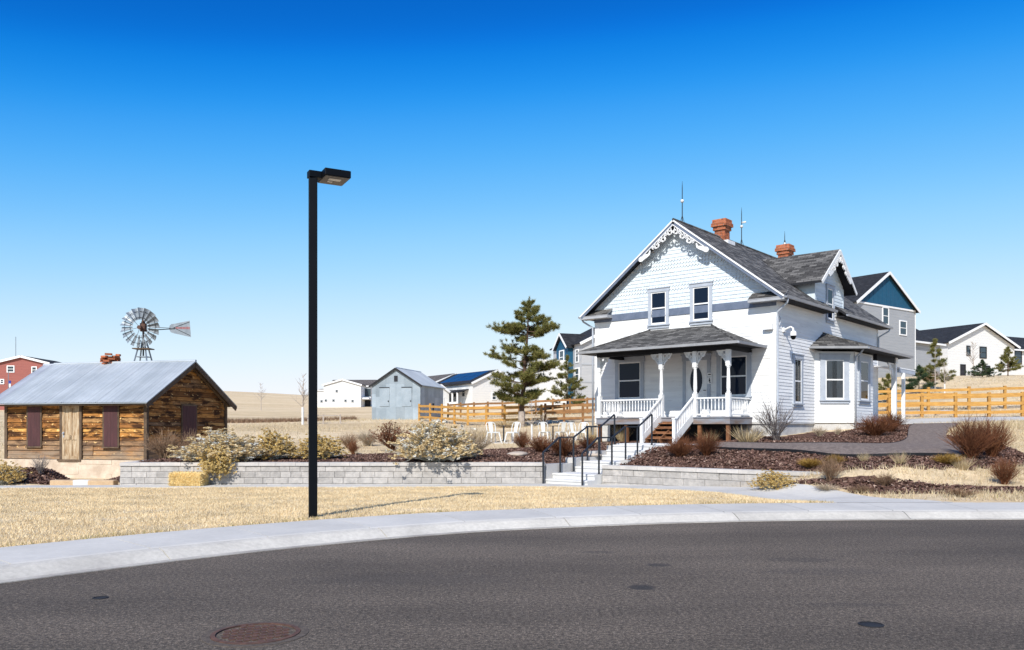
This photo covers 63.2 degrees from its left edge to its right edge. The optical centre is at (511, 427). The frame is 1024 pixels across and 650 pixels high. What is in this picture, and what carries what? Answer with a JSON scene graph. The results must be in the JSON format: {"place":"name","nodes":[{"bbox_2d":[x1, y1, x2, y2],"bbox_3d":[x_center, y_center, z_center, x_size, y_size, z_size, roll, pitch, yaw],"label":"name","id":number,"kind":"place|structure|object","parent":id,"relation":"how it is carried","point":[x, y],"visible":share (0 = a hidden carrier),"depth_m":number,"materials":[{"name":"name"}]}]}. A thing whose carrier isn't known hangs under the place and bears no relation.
{"place":"outdoors","nodes":[
{"label":"outdoors","id":0,"kind":"place"},
{"bbox_2d":[227,415,356,422],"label":"weed bank","id":1,"kind":"structure","parent":0,"point":[253,420],"depth_m":56.65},
{"bbox_2d":[0,485,831,546],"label":"lawn grass","id":2,"kind":"structure","parent":0,"point":[108,493],"depth_m":16.98,"materials":[{"name":"plant"}]},
{"bbox_2d":[465,426,490,440],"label":"bunch grass","id":3,"kind":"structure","parent":0,"point":[484,435],"depth_m":36.86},
{"bbox_2d":[489,419,530,427],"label":"bunch grass","id":4,"kind":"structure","parent":0,"point":[508,424],"depth_m":47.23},
{"bbox_2d":[0,520,1023,649],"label":"road","id":5,"kind":"structure","parent":0,"point":[908,584],"depth_m":8.01,"materials":[{"name":"asphalt"}]},
{"bbox_2d":[201,621,308,646],"bbox_3d":[-1.984,1.608,6.450,0.808,0.040,0.808,0,0,0],"label":"manhole cover","id":6,"kind":"object","parent":5,"relation":"on","point":[210,638],"visible":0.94,"depth_m":6.41,"materials":[{"name":"metal"}]},
{"bbox_2d":[0,518,1023,583],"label":"gutter","id":7,"kind":"object","parent":5,"relation":"on","point":[122,566],"visible":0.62,"depth_m":11.86,"materials":[{"name":"concrete"}]},
{"bbox_2d":[858,621,884,627],"bbox_3d":[2.910,1.605,6.742,0.198,0.026,0.198,0,0,0],"label":"valve cover","id":8,"kind":"object","parent":5,"relation":"on","point":[870,624],"visible":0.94,"depth_m":6.74,"materials":[{"name":"metal"}]},
{"bbox_2d":[0,375,1023,545],"bbox_3d":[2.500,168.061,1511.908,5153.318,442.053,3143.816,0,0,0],"label":"ground","id":9,"kind":"structure","parent":0,"point":[249,405],"depth_m":37.97,"materials":[{"name":"plant"}]},
{"bbox_2d":[0,460,32,484],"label":"rabbitbrush","id":10,"kind":"object","parent":9,"relation":"on","point":[9,474],"visible":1,"depth_m":24.96,"materials":[{"name":"yellow plant"}]},
{"bbox_2d":[0,337,61,409],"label":"suburban house","id":11,"kind":"structure","parent":9,"relation":"on","point":[19,367],"depth_m":99.95,"materials":[{"name":"red"}]},
{"bbox_2d":[29,450,47,473],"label":"bare bush","id":12,"kind":"object","parent":9,"relation":"on","point":[37,464],"visible":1,"depth_m":25.94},
{"bbox_2d":[50,480,72,484],"bbox_3d":[-13.442,1.685,25.000,0.720,0.210,0.360,1,0,0],"label":"edging stone","id":13,"kind":"object","parent":9,"relation":"on","point":[61,482],"visible":0.46,"depth_m":24.82,"materials":[{"name":"beige stone"}]},
{"bbox_2d":[73,480,87,484],"bbox_3d":[-12.865,1.685,25.000,0.520,0.210,0.360,1,0,0],"label":"edging stone","id":14,"kind":"object","parent":9,"relation":"on","point":[80,482],"visible":0.47,"depth_m":24.82,"materials":[{"name":"concrete"}]},
{"bbox_2d":[88,480,117,484],"bbox_3d":[-12.288,1.685,25.000,0.760,0.210,0.360,1,0,-3],"label":"edging stone","id":15,"kind":"object","parent":9,"relation":"on","point":[102,482],"visible":0.56,"depth_m":24.83,"materials":[{"name":"beige stone"}]},
{"bbox_2d":[0,353,236,478],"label":"cabin","id":16,"kind":"object","parent":9,"relation":"on","point":[88,419],"visible":0.88,"depth_m":30.03,"materials":[{"name":"wood"}]},
{"bbox_2d":[62,406,78,458],"bbox_3d":[-15.741,0.165,29.659,0.740,1.950,0.107,0,0,14],"label":"door","id":17,"kind":"structure","parent":16,"relation":"in","point":[70,414],"depth_m":29.68,"materials":[{"name":"brown wood"}]},
{"bbox_2d":[121,307,190,360],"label":"windmill","id":18,"kind":"object","parent":9,"relation":"on","point":[144,315],"visible":0.88,"depth_m":50.65,"materials":[{"name":"metal"}]},
{"bbox_2d":[167,471,208,485],"bbox_3d":[-9.398,1.507,24.198,1.086,0.517,0.664,0,0,5],"label":"straw bale","id":19,"kind":"object","parent":9,"relation":"on","point":[192,478],"visible":0.99,"depth_m":23.96},
{"bbox_2d":[196,441,238,479],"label":"rabbitbrush","id":20,"kind":"object","parent":9,"relation":"on","point":[217,463],"visible":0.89,"depth_m":24.30,"materials":[{"name":"yellow plant"}]},
{"bbox_2d":[250,427,300,459],"bbox_3d":[-7.639,0.532,26.548,1.866,1.081,1.937,0,0,-33],"label":"rabbitbrush","id":21,"kind":"object","parent":9,"relation":"on","point":[277,445],"visible":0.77,"depth_m":26.31,"materials":[{"name":"yellow plant"}]},
{"bbox_2d":[296,373,307,424],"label":"bare tree","id":22,"kind":"object","parent":9,"relation":"on","point":[302,408],"visible":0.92,"depth_m":52.03,"materials":[{"name":"white plant"}]},
{"bbox_2d":[290,432,349,459],"bbox_3d":[-6.200,0.597,26.980,1.968,0.942,1.896,0,0,28],"label":"rabbitbrush","id":23,"kind":"object","parent":9,"relation":"on","point":[325,449],"visible":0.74,"depth_m":26.70,"materials":[{"name":"beige plant"}]},
{"bbox_2d":[307,167,350,517],"bbox_3d":[-3.071,-1.306,13.861,0.650,5.888,0.510,0,0,-28],"label":"street lamp","id":24,"kind":"object","parent":9,"relation":"on","point":[332,176],"visible":0.87,"depth_m":13.69,"materials":[{"name":"black metal"}]},
{"bbox_2d":[120,460,544,484],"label":"retaining wall","id":25,"kind":"structure","parent":9,"relation":"on","point":[157,473],"depth_m":24.62,"materials":[{"name":"grey concrete"}]},
{"bbox_2d":[166,426,272,461],"bbox_3d":[-8.893,0.555,25.575,3.196,1.178,3.268,0,0,12],"label":"rabbitbrush","id":26,"kind":"object","parent":25,"relation":"on","point":[241,449],"visible":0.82,"depth_m":25.03,"materials":[{"name":"beige plant"}]},
{"bbox_2d":[317,379,375,406],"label":"suburban house","id":27,"kind":"structure","parent":9,"relation":"on","point":[345,393],"depth_m":150.09,"materials":[{"name":"white"}]},
{"bbox_2d":[338,431,361,447],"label":"bare bush","id":28,"kind":"object","parent":9,"relation":"on","point":[345,442],"visible":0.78,"depth_m":32.52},
{"bbox_2d":[346,439,359,453],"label":"dogwood bush","id":29,"kind":"object","parent":9,"relation":"on","point":[352,449],"visible":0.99,"depth_m":29.27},
{"bbox_2d":[354,428,382,445],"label":"bare bush","id":30,"kind":"object","parent":9,"relation":"on","point":[367,442],"visible":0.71,"depth_m":33.69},
{"bbox_2d":[366,421,412,449],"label":"barberry bush","id":31,"kind":"object","parent":9,"relation":"on","point":[387,435],"visible":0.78,"depth_m":30.68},
{"bbox_2d":[368,367,445,419],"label":"metal shed","id":32,"kind":"structure","parent":9,"relation":"on","point":[400,393],"depth_m":60.57,"materials":[{"name":"metal"}]},
{"bbox_2d":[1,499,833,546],"bbox_3d":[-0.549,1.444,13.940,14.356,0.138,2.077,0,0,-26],"label":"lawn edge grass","id":33,"kind":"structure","parent":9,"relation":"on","point":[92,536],"depth_m":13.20,"materials":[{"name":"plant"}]},
{"bbox_2d":[428,373,457,381],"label":"suburban house","id":34,"kind":"structure","parent":9,"relation":"on","point":[436,378],"depth_m":124.05,"materials":[{"name":"grey"}]},
{"bbox_2d":[0,483,940,502],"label":"walkway","id":35,"kind":"structure","parent":9,"relation":"on","point":[802,492],"depth_m":21.27,"materials":[{"name":"concrete"}]},
{"bbox_2d":[437,369,520,409],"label":"suburban house","id":36,"kind":"structure","parent":9,"relation":"on","point":[471,387],"depth_m":106.54,"materials":[{"name":"white"}]},
{"bbox_2d":[459,422,498,457],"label":"bare bush","id":37,"kind":"object","parent":9,"relation":"on","point":[483,445],"visible":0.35,"depth_m":26.03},
{"bbox_2d":[418,403,542,424],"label":"rail fence","id":38,"kind":"object","parent":9,"relation":"on","point":[454,413],"visible":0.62,"depth_m":49.93,"materials":[{"name":"brown wood"}]},
{"bbox_2d":[14,424,1023,493],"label":"bark mulch","id":39,"kind":"object","parent":9,"relation":"on","point":[502,455],"visible":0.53,"depth_m":24.48,"materials":[{"name":"wood"}]},
{"bbox_2d":[136,425,188,458],"bbox_3d":[-11.085,0.487,26.547,1.648,1.116,1.555,0,0,-25],"label":"bare bush","id":40,"kind":"object","parent":39,"relation":"on","point":[165,443],"visible":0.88,"depth_m":26.42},
{"bbox_2d":[175,426,205,447],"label":"bare bush","id":41,"kind":"object","parent":39,"relation":"on","point":[186,441],"visible":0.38,"depth_m":26.81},
{"bbox_2d":[385,417,483,464],"bbox_3d":[-2.332,0.386,25.169,2.954,1.419,2.926,0,0,24],"label":"rabbitbrush","id":42,"kind":"object","parent":39,"relation":"on","point":[431,441],"visible":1,"depth_m":24.62,"materials":[{"name":"beige plant"}]},
{"bbox_2d":[659,431,695,456],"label":"dogwood bush","id":43,"kind":"object","parent":39,"relation":"on","point":[679,447],"visible":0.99,"depth_m":24.81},
{"bbox_2d":[727,425,768,441],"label":"bunch grass","id":44,"kind":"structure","parent":39,"relation":"on","point":[750,437],"depth_m":27.03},
{"bbox_2d":[752,395,803,440],"bbox_3d":[8.658,-0.356,27.470,1.596,1.683,1.693,0,0,3],"label":"bare bush","id":45,"kind":"object","parent":39,"relation":"on","point":[772,426],"visible":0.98,"depth_m":27.25,"materials":[{"name":"plant"}]},
{"bbox_2d":[797,456,826,467],"bbox_3d":[7.668,0.888,21.331,0.911,0.326,0.959,0,0,15],"label":"golden mound","id":46,"kind":"object","parent":39,"relation":"on","point":[807,463],"visible":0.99,"depth_m":21.25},
{"bbox_2d":[849,410,903,436],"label":"dogwood bush","id":47,"kind":"object","parent":39,"relation":"on","point":[872,427],"visible":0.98,"depth_m":28.33,"materials":[{"name":"plant"}]},
{"bbox_2d":[874,408,909,431],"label":"dogwood bush","id":48,"kind":"object","parent":39,"relation":"on","point":[896,416],"visible":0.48,"depth_m":29.36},
{"bbox_2d":[929,453,963,464],"bbox_3d":[10.577,0.747,20.204,0.944,0.348,0.995,0,0,1],"label":"golden mound","id":49,"kind":"object","parent":39,"relation":"on","point":[949,459],"visible":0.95,"depth_m":20.13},
{"bbox_2d":[509,428,530,447],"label":"dogwood bush","id":50,"kind":"object","parent":9,"relation":"on","point":[519,440],"visible":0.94,"depth_m":30.92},
{"bbox_2d":[447,397,594,416],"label":"rail fence","id":51,"kind":"object","parent":9,"relation":"on","point":[586,399],"visible":0.46,"depth_m":61.42,"materials":[{"name":"brown wood"}]},
{"bbox_2d":[483,297,562,426],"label":"pine tree","id":52,"kind":"object","parent":9,"relation":"on","point":[529,378],"visible":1,"depth_m":47.69,"materials":[{"name":"green plant"}]},
{"bbox_2d":[523,400,539,438],"bbox_3d":[0.879,-0.303,37.937,1.010,1.972,0.512,0,0,20],"label":"bare tree","id":53,"kind":"object","parent":9,"relation":"on","point":[532,425],"visible":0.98,"depth_m":37.87,"materials":[{"name":"white plant"}]},
{"bbox_2d":[523,434,552,451],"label":"dogwood bush","id":54,"kind":"object","parent":9,"relation":"on","point":[536,446],"visible":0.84,"depth_m":28.41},
{"bbox_2d":[525,327,594,407],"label":"suburban house","id":55,"kind":"structure","parent":9,"relation":"on","point":[570,345],"depth_m":81.13,"materials":[{"name":"grey"}]},
{"bbox_2d":[538,432,583,455],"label":"dogwood bush","id":56,"kind":"object","parent":9,"relation":"on","point":[566,445],"visible":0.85,"depth_m":27.40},
{"bbox_2d":[546,354,586,413],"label":"pine tree","id":57,"kind":"object","parent":9,"relation":"on","point":[576,384],"visible":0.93,"depth_m":61.93,"materials":[{"name":"green plant"}]},
{"bbox_2d":[544,403,594,421],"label":"rail fence","id":58,"kind":"object","parent":9,"relation":"on","point":[582,411],"visible":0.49,"depth_m":49.91,"materials":[{"name":"brown wood"}]},
{"bbox_2d":[576,435,597,448],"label":"dogwood bush","id":59,"kind":"object","parent":9,"relation":"on","point":[590,441],"visible":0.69,"depth_m":28.93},
{"bbox_2d":[545,443,692,484],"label":"garden steps","id":60,"kind":"structure","parent":9,"relation":"on","point":[591,476],"depth_m":25.55,"materials":[{"name":"concrete"}]},
{"bbox_2d":[542,414,616,483],"bbox_3d":[2.150,0.621,25.969,0.100,2.119,3.900,0,0,40],"label":"handrail","id":61,"kind":"object","parent":60,"relation":"on","point":[559,438],"visible":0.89,"depth_m":25.65,"materials":[{"name":"metal"}]},
{"bbox_2d":[581,414,652,485],"bbox_3d":[3.225,0.621,25.056,0.100,2.119,3.900,0,0,40],"label":"handrail","id":62,"kind":"object","parent":60,"relation":"on","point":[612,437],"visible":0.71,"depth_m":24.74,"materials":[{"name":"metal"}]},
{"bbox_2d":[691,428,723,455],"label":"dogwood bush","id":63,"kind":"object","parent":9,"relation":"on","point":[706,447],"visible":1,"depth_m":24.61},
{"bbox_2d":[602,465,819,486],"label":"retaining wall","id":64,"kind":"structure","parent":9,"relation":"on","point":[646,475],"depth_m":22.62,"materials":[{"name":"grey concrete"}]},
{"bbox_2d":[576,185,914,442],"bbox_3d":[10.041,-4.010,34.938,9.974,10.820,16.470,0,0,40],"label":"farmhouse","id":65,"kind":"object","parent":9,"relation":"on","point":[700,330],"visible":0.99,"depth_m":31.40,"materials":[{"name":"white paint"}]},
{"bbox_2d":[614,356,644,402],"bbox_3d":[4.626,-1.877,32.827,1.400,1.815,0.100,0,0,40],"label":"window","id":66,"kind":"structure","parent":65,"relation":"in","point":[629,372],"depth_m":32.80,"materials":[{"name":"white"}]},
{"bbox_2d":[647,286,669,328],"bbox_3d":[5.626,-4.592,31.977,0.980,1.565,0.100,0,0,40],"label":"window","id":67,"kind":"structure","parent":65,"relation":"in","point":[658,298],"depth_m":31.97,"materials":[{"name":"white"}]},
{"bbox_2d":[686,360,706,416],"bbox_3d":[6.841,-1.435,30.925,0.880,2.110,0.094,0,0,40],"label":"door","id":68,"kind":"structure","parent":65,"relation":"in","point":[702,365],"depth_m":30.84,"materials":[{"name":"white"}]},
{"bbox_2d":[688,281,713,325],"bbox_3d":[6.998,-4.592,30.812,0.980,1.565,0.100,0,0,40],"label":"window","id":69,"kind":"structure","parent":65,"relation":"in","point":[701,293],"depth_m":30.81,"materials":[{"name":"white"}]},
{"bbox_2d":[715,349,751,400],"bbox_3d":[7.980,-1.877,29.979,1.400,1.815,0.100,0,0,40],"label":"window","id":70,"kind":"structure","parent":65,"relation":"in","point":[740,368],"depth_m":29.92,"materials":[{"name":"white"}]},
{"bbox_2d":[792,353,804,407],"bbox_3d":[10.459,-1.708,30.392,0.100,1.955,1.000,0,0,40],"label":"window","id":71,"kind":"structure","parent":65,"relation":"in","point":[797,359],"depth_m":30.38,"materials":[{"name":"white"}]},
{"bbox_2d":[825,283,835,324],"bbox_3d":[12.595,-4.877,32.907,0.100,1.535,0.900,0,0,40],"label":"window","id":72,"kind":"structure","parent":65,"relation":"in","point":[830,288],"depth_m":32.90,"materials":[{"name":"white"}]},
{"bbox_2d":[819,353,850,403],"bbox_3d":[12.315,-1.863,31.729,1.220,1.905,0.100,0,0,-5],"label":"window","id":73,"kind":"structure","parent":65,"relation":"in","point":[834,367],"depth_m":31.74,"materials":[{"name":"white"}]},
{"bbox_2d":[858,355,871,404],"bbox_3d":[13.832,-1.862,32.618,0.100,1.905,1.430,0,0,40],"label":"window","id":74,"kind":"structure","parent":65,"relation":"in","point":[864,362],"depth_m":32.62,"materials":[{"name":"white"}]},
{"bbox_2d":[748,469,795,489],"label":"rabbitbrush","id":75,"kind":"object","parent":9,"relation":"on","point":[772,479],"visible":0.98,"depth_m":19.91,"materials":[{"name":"yellow plant"}]},
{"bbox_2d":[812,425,827,435],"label":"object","id":76,"kind":"object","parent":9,"relation":"on","point":[817,432],"visible":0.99,"depth_m":28.85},
{"bbox_2d":[691,445,954,457],"bbox_3d":[7.535,0.810,23.554,8.733,0.568,1.507,0,0,43],"label":"path edging","id":77,"kind":"object","parent":9,"relation":"on","point":[841,455],"visible":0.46,"depth_m":21.91,"materials":[{"name":"black metal"}]},
{"bbox_2d":[812,483,843,490],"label":"bare bush","id":78,"kind":"object","parent":9,"relation":"on","point":[827,488],"visible":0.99,"depth_m":18.82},
{"bbox_2d":[812,454,850,480],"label":"bare bush","id":79,"kind":"object","parent":9,"relation":"on","point":[828,470],"visible":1,"depth_m":19.43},
{"bbox_2d":[755,423,913,442],"bbox_3d":[12.826,0.190,28.636,11.367,0.727,3.674,0,0,-37],"label":"path edging","id":80,"kind":"object","parent":9,"relation":"on","point":[825,442],"visible":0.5,"depth_m":25.28,"materials":[{"name":"concrete"}]},
{"bbox_2d":[844,484,869,492],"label":"bare bush","id":81,"kind":"object","parent":9,"relation":"on","point":[863,488],"visible":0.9,"depth_m":18.30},
{"bbox_2d":[866,470,897,485],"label":"bare bush","id":82,"kind":"object","parent":9,"relation":"on","point":[880,479],"visible":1,"depth_m":18.55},
{"bbox_2d":[878,373,900,394],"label":"pine tree","id":83,"kind":"object","parent":9,"relation":"on","point":[887,382],"visible":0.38,"depth_m":51.96,"materials":[{"name":"green plant"}]},
{"bbox_2d":[844,271,945,377],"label":"suburban house","id":84,"kind":"structure","parent":9,"relation":"on","point":[884,297],"depth_m":80.95,"materials":[{"name":"grey"}]},
{"bbox_2d":[882,307,888,324],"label":"window","id":85,"kind":"structure","parent":84,"relation":"in","point":[885,310],"depth_m":79.84,"materials":[{"name":"grey"}]},
{"bbox_2d":[899,320,906,335],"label":"window","id":86,"kind":"structure","parent":84,"relation":"in","point":[902,324],"depth_m":81.78,"materials":[{"name":"grey"}]},
{"bbox_2d":[887,451,908,463],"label":"bunch grass","id":87,"kind":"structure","parent":9,"relation":"on","point":[897,460],"depth_m":19.86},
{"bbox_2d":[899,364,937,393],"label":"pine tree","id":88,"kind":"object","parent":9,"relation":"on","point":[913,381],"visible":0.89,"depth_m":54.87,"materials":[{"name":"green plant"}]},
{"bbox_2d":[915,338,956,388],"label":"pine tree","id":89,"kind":"object","parent":9,"relation":"on","point":[938,363],"visible":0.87,"depth_m":55.97,"materials":[{"name":"green plant"}]},
{"bbox_2d":[878,392,1023,416],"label":"rail fence","id":90,"kind":"object","parent":9,"relation":"on","point":[955,403],"visible":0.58,"depth_m":40.96,"materials":[{"name":"brown wood"}]},
{"bbox_2d":[878,386,1023,410],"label":"rail fence","id":91,"kind":"object","parent":9,"relation":"on","point":[968,389],"visible":0.44,"depth_m":47.11,"materials":[{"name":"brown wood"}]},
{"bbox_2d":[947,457,977,469],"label":"bunch grass","id":92,"kind":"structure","parent":9,"relation":"on","point":[963,463],"depth_m":19.82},
{"bbox_2d":[941,486,986,496],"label":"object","id":93,"kind":"object","parent":9,"relation":"on","point":[956,492],"visible":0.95,"depth_m":17.14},
{"bbox_2d":[933,410,1003,458],"bbox_3d":[11.623,0.174,21.178,1.603,1.328,1.600,0,0,-7],"label":"dogwood bush","id":94,"kind":"object","parent":9,"relation":"on","point":[971,446],"visible":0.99,"depth_m":21.03,"materials":[{"name":"plant"}]},
{"bbox_2d":[920,323,1023,375],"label":"suburban house","id":95,"kind":"structure","parent":9,"relation":"on","point":[991,342],"depth_m":100.01,"materials":[{"name":"white"}]},
{"bbox_2d":[979,346,986,358],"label":"window","id":96,"kind":"structure","parent":95,"relation":"in","point":[982,350],"depth_m":100.00,"materials":[{"name":"glass"}]},
{"bbox_2d":[1014,350,1021,363],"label":"window","id":97,"kind":"structure","parent":95,"relation":"in","point":[1018,354],"depth_m":104.80,"materials":[{"name":"glass"}]},
{"bbox_2d":[964,359,1001,376],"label":"spruce tree","id":98,"kind":"object","parent":9,"relation":"on","point":[982,373],"visible":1,"depth_m":65.92,"materials":[{"name":"plant"}]},
{"bbox_2d":[971,413,1017,456],"bbox_3d":[12.638,0.164,21.971,1.484,1.297,1.486,0,0,40],"label":"dogwood bush","id":99,"kind":"object","parent":9,"relation":"on","point":[994,450],"visible":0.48,"depth_m":21.83,"materials":[{"name":"plant"}]},
{"bbox_2d":[987,455,1023,484],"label":"dogwood bush","id":100,"kind":"object","parent":9,"relation":"on","point":[1005,475],"visible":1,"depth_m":18.69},
{"bbox_2d":[994,346,1023,375],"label":"pine tree","id":101,"kind":"object","parent":9,"relation":"on","point":[1010,363],"visible":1,"depth_m":69.96,"materials":[{"name":"green plant"}]},
{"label":"kerb bed","id":102,"kind":"structure","parent":9,"relation":"on","visible":0},
{"bbox_2d":[0,510,1023,580],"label":"kerb","id":103,"kind":"structure","parent":102,"relation":"on","point":[31,569],"depth_m":12.54,"materials":[{"name":"concrete"}]},
{"bbox_2d":[0,502,1023,565],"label":"pavement","id":104,"kind":"structure","parent":0,"point":[46,551],"depth_m":13.15,"materials":[{"name":"concrete"}]},
{"bbox_2d":[0,0,1023,394],"label":"sky","id":105,"kind":"structure","parent":0,"point":[157,156],"materials":[{"name":"blue"}]},
{"bbox_2d":[482,442,551,443],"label":"patio","id":106,"kind":"structure","parent":0,"point":[505,442],"depth_m":35.76,"materials":[{"name":"concrete"}]},
{"bbox_2d":[485,422,501,442],"bbox_3d":[-0.803,0.204,35.693,0.542,0.901,0.591,0,0,-30],"label":"metal chair","id":107,"kind":"object","parent":106,"relation":"on","point":[490,424],"visible":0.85,"depth_m":35.84,"materials":[{"name":"white metal"}]},
{"bbox_2d":[504,422,520,442],"bbox_3d":[0.037,0.204,35.631,0.542,0.901,0.591,0,0,40],"label":"metal chair","id":108,"kind":"object","parent":106,"relation":"on","point":[515,429],"visible":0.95,"depth_m":35.77,"materials":[{"name":"white metal"}]},
{"bbox_2d":[538,422,551,440],"bbox_3d":[1.444,0.204,36.926,0.542,0.901,0.591,0,0,20],"label":"metal chair","id":109,"kind":"object","parent":106,"relation":"on","point":[543,427],"visible":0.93,"depth_m":36.74,"materials":[{"name":"white metal"}]},
{"bbox_2d":[555,422,568,440],"bbox_3d":[2.186,0.204,36.806,0.542,0.901,0.592,0,0,-20],"label":"metal chair","id":110,"kind":"object","parent":106,"relation":"on","point":[563,427],"visible":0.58,"depth_m":36.60,"materials":[{"name":"white metal"}]},
{"bbox_2d":[609,424,634,441],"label":"bunch grass","id":111,"kind":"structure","parent":0,"point":[619,437],"depth_m":31.49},
{"bbox_2d":[691,423,962,455],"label":"path","id":112,"kind":"structure","parent":0,"point":[922,438],"depth_m":23.74,"materials":[{"name":"concrete"}]},
{"bbox_2d":[749,418,1023,501],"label":"prairie grass","id":113,"kind":"structure","parent":0,"point":[1002,495],"depth_m":19.15,"materials":[{"name":"plant"}]},
{"bbox_2d":[899,417,1023,423],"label":"lane","id":114,"kind":"structure","parent":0,"point":[927,420],"depth_m":35.95,"materials":[{"name":"concrete"}]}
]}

